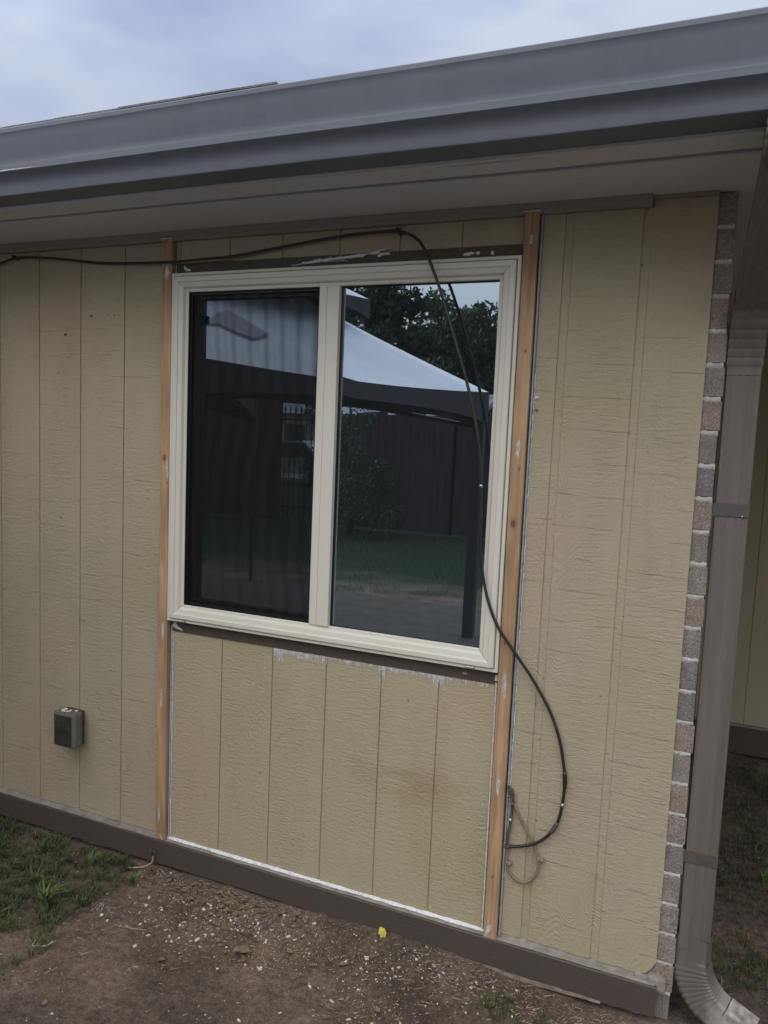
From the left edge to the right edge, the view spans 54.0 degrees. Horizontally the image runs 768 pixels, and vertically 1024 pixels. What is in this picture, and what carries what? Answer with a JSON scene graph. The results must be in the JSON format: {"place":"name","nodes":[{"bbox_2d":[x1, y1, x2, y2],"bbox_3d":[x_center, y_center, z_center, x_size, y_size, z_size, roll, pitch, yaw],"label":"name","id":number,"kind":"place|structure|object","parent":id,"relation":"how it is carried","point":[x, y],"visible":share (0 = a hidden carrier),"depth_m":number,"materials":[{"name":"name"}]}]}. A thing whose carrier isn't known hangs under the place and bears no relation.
{"place":"outdoors","nodes":[
{"label":"outdoors","id":0,"kind":"place"},
{"bbox_2d":[0,745,767,1023],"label":"ground","id":1,"kind":"structure","parent":0,"point":[22,999],"depth_m":2.29,"materials":[{"name":"brown soil"}]},
{"bbox_2d":[24,861,45,886],"bbox_3d":[-1.215,1.270,2.627,0.093,0.074,0.110,2,6,-2],"label":"weed","id":2,"kind":"object","parent":1,"relation":"on","point":[35,877],"visible":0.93,"depth_m":2.63,"materials":[{"name":"green plant"}]},
{"bbox_2d":[32,835,53,853],"bbox_3d":[-1.284,1.249,2.834,0.076,0.073,0.083,-1,6,-29],"label":"weed","id":3,"kind":"object","parent":1,"relation":"on","point":[43,848],"visible":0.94,"depth_m":2.84,"materials":[{"name":"green plant"}]},
{"bbox_2d":[26,878,69,912],"bbox_3d":[-1.123,1.270,2.507,0.131,0.108,0.137,-2,7,-38],"label":"weed","id":4,"kind":"object","parent":1,"relation":"on","point":[43,898],"visible":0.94,"depth_m":2.50,"materials":[{"name":"green plant"}]},
{"bbox_2d":[77,846,102,869],"bbox_3d":[-1.068,1.268,2.746,0.105,0.076,0.098,-2,7,-41],"label":"weed","id":5,"kind":"object","parent":1,"relation":"on","point":[90,860],"visible":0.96,"depth_m":2.75,"materials":[{"name":"green plant"}]},
{"bbox_2d":[115,925,146,930],"bbox_3d":[-0.815,1.338,2.425,0.108,0.004,0.005,3,6,10],"label":"twig","id":6,"kind":"object","parent":1,"relation":"on","point":[131,928],"visible":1,"depth_m":2.42,"materials":[{"name":"wood"}]},
{"bbox_2d":[128,871,140,886],"bbox_3d":[-0.886,1.291,2.652,0.065,0.052,0.051,2,6,1],"label":"weed","id":7,"kind":"object","parent":1,"relation":"on","point":[131,880],"visible":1,"depth_m":2.65,"materials":[{"name":"green plant"}]},
{"bbox_2d":[127,848,154,868],"bbox_3d":[-0.885,1.265,2.745,0.108,0.080,0.025,2,6,-4],"label":"dry sprout","id":8,"kind":"object","parent":1,"relation":"on","point":[150,852],"visible":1,"depth_m":2.74,"materials":[{"name":"plant"}]},
{"bbox_2d":[209,922,256,942],"bbox_3d":[-0.488,1.350,2.426,0.192,0.012,0.017,5,6,24],"label":"twig","id":9,"kind":"object","parent":1,"relation":"on","point":[233,931],"visible":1,"depth_m":2.42,"materials":[{"name":"brown wood"}]},
{"bbox_2d":[232,945,250,952],"bbox_3d":[-0.440,1.358,2.335,0.056,0.015,0.039,5,6,22],"label":"dead leaf","id":10,"kind":"object","parent":1,"relation":"on","point":[242,949],"visible":1,"depth_m":2.34,"materials":[{"name":"brown plant"}]},
{"bbox_2d":[10,853,523,1017],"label":"leaf litter","id":11,"kind":"object","parent":1,"relation":"on","point":[236,913],"visible":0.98,"depth_m":2.52,"materials":[{"name":"brown plant"}]},
{"bbox_2d":[0,831,624,1023],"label":"wood splinters","id":12,"kind":"object","parent":1,"relation":"on","point":[468,998],"visible":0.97,"depth_m":2.33,"materials":[{"name":"beige wood"}]},
{"bbox_2d":[0,835,626,1023],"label":"soil clods","id":13,"kind":"object","parent":1,"relation":"on","point":[375,960],"visible":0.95,"depth_m":2.35,"materials":[{"name":"brown soil"}]},
{"bbox_2d":[0,782,758,1023],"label":"paint chips","id":14,"kind":"object","parent":1,"relation":"on","point":[265,942],"visible":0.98,"depth_m":2.37,"materials":[{"name":"white paint"}]},
{"bbox_2d":[378,927,385,937],"bbox_3d":[-0.006,1.339,2.403,0.028,0.039,0.021,5,6,22],"label":"yellow scrap","id":15,"kind":"object","parent":1,"relation":"on","point":[381,932],"visible":1,"depth_m":2.40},
{"bbox_2d":[0,6,767,1023],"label":"house","id":16,"kind":"structure","parent":1,"relation":"on","point":[248,626],"depth_m":2.26,"materials":[{"name":"beige paint"}]},
{"bbox_2d":[54,707,83,748],"bbox_3d":[-1.187,0.818,2.860,0.110,0.140,0.077,5,6,22],"label":"outlet box","id":17,"kind":"object","parent":16,"relation":"attached to","point":[68,727],"visible":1,"depth_m":2.83,"materials":[{"name":"plastic"}]},
{"bbox_2d":[0,227,566,848],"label":"coax cable","id":18,"kind":"object","parent":16,"relation":"attached to","point":[402,233],"visible":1,"depth_m":2.19,"materials":[{"name":"black plastic"}]},
{"bbox_2d":[167,255,522,672],"bbox_3d":[-0.182,-0.168,2.405,1.192,1.196,0.068,5,6,22],"label":"window","id":19,"kind":"structure","parent":16,"relation":"in","point":[324,466],"depth_m":2.37,"materials":[{"name":"beige plastic"}]},
{"bbox_2d":[506,785,513,844],"bbox_3d":[0.374,0.902,2.245,0.024,0.182,0.013,5,6,22],"label":"ground cable","id":20,"kind":"object","parent":16,"relation":"hanging from","point":[511,815],"visible":1,"depth_m":2.24,"materials":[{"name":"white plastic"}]},
{"bbox_2d":[505,789,543,883],"bbox_3d":[0.417,0.970,2.235,0.119,0.282,0.017,5,6,22],"label":"looped cable","id":21,"kind":"object","parent":16,"relation":"hanging from","point":[509,862],"visible":1,"depth_m":2.24,"materials":[{"name":"black plastic"}]},
{"bbox_2d":[0,759,767,1023],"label":"grass","id":22,"kind":"structure","parent":1,"relation":"on","point":[52,872],"depth_m":2.69,"materials":[{"name":"green plant"}]},
{"bbox_2d":[0,774,767,1023],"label":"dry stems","id":23,"kind":"object","parent":1,"relation":"on","point":[343,950],"visible":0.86,"depth_m":2.32,"materials":[{"name":"beige plant"}]},
{"bbox_2d":[8,771,767,985],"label":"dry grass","id":24,"kind":"structure","parent":1,"relation":"on","point":[715,923],"depth_m":2.72,"materials":[{"name":"plant"}]},
{"bbox_2d":[754,865,767,886],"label":"weed","id":25,"kind":"object","parent":1,"relation":"on","point":[762,880],"visible":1,"depth_m":2.82,"materials":[{"name":"green plant"}]},
{"bbox_2d":[0,0,767,127],"label":"sky","id":26,"kind":"structure","parent":0,"point":[59,58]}
]}

